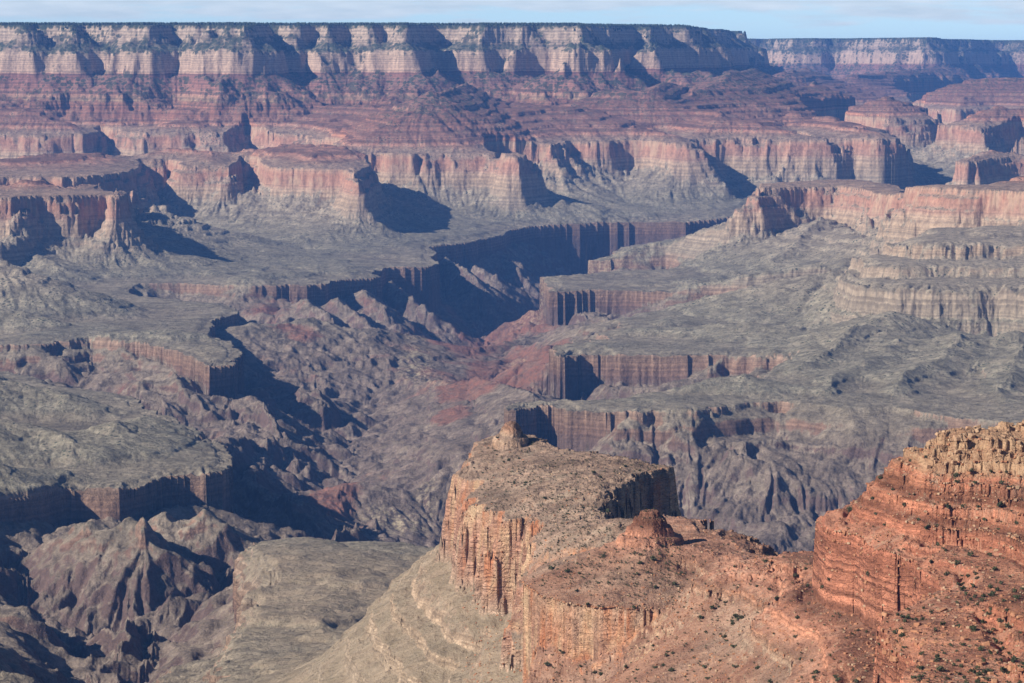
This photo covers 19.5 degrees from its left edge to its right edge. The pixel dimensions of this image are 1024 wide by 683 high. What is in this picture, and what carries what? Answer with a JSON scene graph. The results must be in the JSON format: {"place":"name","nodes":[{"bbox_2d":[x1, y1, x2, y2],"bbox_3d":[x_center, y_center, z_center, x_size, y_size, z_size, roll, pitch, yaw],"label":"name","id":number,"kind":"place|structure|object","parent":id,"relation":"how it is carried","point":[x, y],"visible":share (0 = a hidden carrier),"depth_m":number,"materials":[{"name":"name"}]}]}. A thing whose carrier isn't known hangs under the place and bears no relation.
{"place":"outdoors","nodes":[
{"label":"outdoors","id":0,"kind":"place"},
{"bbox_2d":[0,25,755,108],"bbox_3d":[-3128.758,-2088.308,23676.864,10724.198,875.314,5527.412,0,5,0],"label":"canyon rim","id":1,"kind":"object","parent":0,"point":[187,66],"visible":0.94,"depth_m":21676.39,"materials":[{"name":"stone"}]},
{"bbox_2d":[0,22,695,44],"bbox_3d":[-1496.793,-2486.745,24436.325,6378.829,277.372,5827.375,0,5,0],"label":"forest","id":2,"kind":"object","parent":1,"relation":"on","point":[97,24],"visible":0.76,"depth_m":22256.71,"materials":[{"name":"green plant"}]},
{"bbox_2d":[212,421,803,682],"bbox_3d":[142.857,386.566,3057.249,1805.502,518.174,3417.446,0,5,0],"label":"butte","id":3,"kind":"object","parent":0,"point":[410,626],"visible":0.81,"depth_m":3180.99,"materials":[{"name":"brown stone"}]},
{"bbox_2d":[0,217,1016,682],"bbox_3d":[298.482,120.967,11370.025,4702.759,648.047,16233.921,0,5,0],"label":"gorge","id":4,"kind":"structure","parent":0,"point":[362,413],"depth_m":9199.83,"materials":[{"name":"grey stone"}]},
{"bbox_2d":[0,200,1023,662],"bbox_3d":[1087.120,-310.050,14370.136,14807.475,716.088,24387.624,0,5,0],"label":"plateau","id":5,"kind":"structure","parent":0,"point":[830,312],"depth_m":10953.87,"materials":[{"name":"grey stone"}]},
{"bbox_2d":[0,69,1023,269],"bbox_3d":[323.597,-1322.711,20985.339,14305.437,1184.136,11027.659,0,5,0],"label":"canyon wall","id":6,"kind":"structure","parent":0,"point":[389,171],"depth_m":19381.95,"materials":[{"name":"stone"}]},
{"bbox_2d":[0,176,1023,254],"bbox_3d":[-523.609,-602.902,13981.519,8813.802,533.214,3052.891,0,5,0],"label":"mesa cliffs","id":7,"kind":"structure","parent":0,"point":[42,212],"depth_m":14608.50,"materials":[{"name":"stone"}]},
{"bbox_2d":[0,0,1023,39],"label":"sky","id":8,"kind":"structure","parent":0,"point":[760,19],"materials":[{"name":"blue"}]},
{"bbox_2d":[638,420,1023,682],"bbox_3d":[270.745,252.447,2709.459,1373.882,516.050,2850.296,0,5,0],"label":"ridge","id":9,"kind":"structure","parent":0,"point":[842,587],"depth_m":2208.44,"materials":[{"name":"stone"}]},
{"bbox_2d":[461,437,1023,682],"bbox_3d":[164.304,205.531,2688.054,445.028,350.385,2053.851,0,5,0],"label":"scree","id":10,"kind":"structure","parent":9,"relation":"on","point":[923,595],"depth_m":2240.45,"materials":[{"name":"orange stone"}]},
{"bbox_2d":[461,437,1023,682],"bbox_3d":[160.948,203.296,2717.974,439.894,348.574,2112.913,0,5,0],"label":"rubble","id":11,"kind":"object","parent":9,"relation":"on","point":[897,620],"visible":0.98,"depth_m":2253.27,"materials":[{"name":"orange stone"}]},
{"bbox_2d":[478,439,1023,682],"bbox_3d":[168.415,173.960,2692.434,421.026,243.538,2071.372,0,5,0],"label":"scrub","id":12,"kind":"object","parent":9,"relation":"on","point":[641,554],"visible":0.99,"depth_m":2681.18,"materials":[{"name":"green plant"}]},
{"bbox_2d":[882,612,892,616],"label":"boulder","id":13,"kind":"object","parent":9,"relation":"on","point":[885,614],"visible":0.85,"depth_m":1944.82,"materials":[{"name":"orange stone"}]},
{"bbox_2d":[936,665,944,671],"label":"juniper bush","id":14,"kind":"object","parent":9,"relation":"on","point":[939,668],"visible":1,"depth_m":1719.81,"materials":[{"name":"green plant"}]},
{"bbox_2d":[937,607,946,611],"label":"boulder","id":15,"kind":"object","parent":9,"relation":"on","point":[942,609],"visible":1,"depth_m":1908.65,"materials":[{"name":"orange stone"}]},
{"bbox_2d":[968,433,975,437],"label":"boulder","id":16,"kind":"object","parent":9,"relation":"on","point":[971,435],"visible":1,"depth_m":2250.86,"materials":[{"name":"beige stone"}]},
{"bbox_2d":[969,624,976,631],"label":"juniper bush","id":17,"kind":"object","parent":9,"relation":"on","point":[972,627],"visible":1,"depth_m":1837.36,"materials":[{"name":"green plant"}]},
{"bbox_2d":[982,641,990,645],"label":"boulder","id":18,"kind":"object","parent":9,"relation":"on","point":[987,643],"visible":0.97,"depth_m":1798.21,"materials":[{"name":"orange stone"}]},
{"bbox_2d":[999,622,1006,628],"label":"boulder","id":19,"kind":"object","parent":9,"relation":"on","point":[1002,625],"visible":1,"depth_m":1846.62,"materials":[{"name":"orange stone"}]},
{"bbox_2d":[1000,666,1005,673],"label":"juniper bush","id":20,"kind":"object","parent":9,"relation":"on","point":[1003,669],"visible":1,"depth_m":1712.83,"materials":[{"name":"green plant"}]},
{"bbox_2d":[1007,665,1014,671],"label":"boulder","id":21,"kind":"object","parent":9,"relation":"on","point":[1010,667],"visible":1,"depth_m":1711.62,"materials":[{"name":"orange stone"}]},
{"bbox_2d":[705,28,1023,107],"bbox_3d":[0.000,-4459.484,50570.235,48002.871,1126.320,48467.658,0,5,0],"label":"distant rim","id":22,"kind":"object","parent":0,"point":[924,72],"visible":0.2,"depth_m":37754.64,"materials":[{"name":"grey stone"}]}
]}

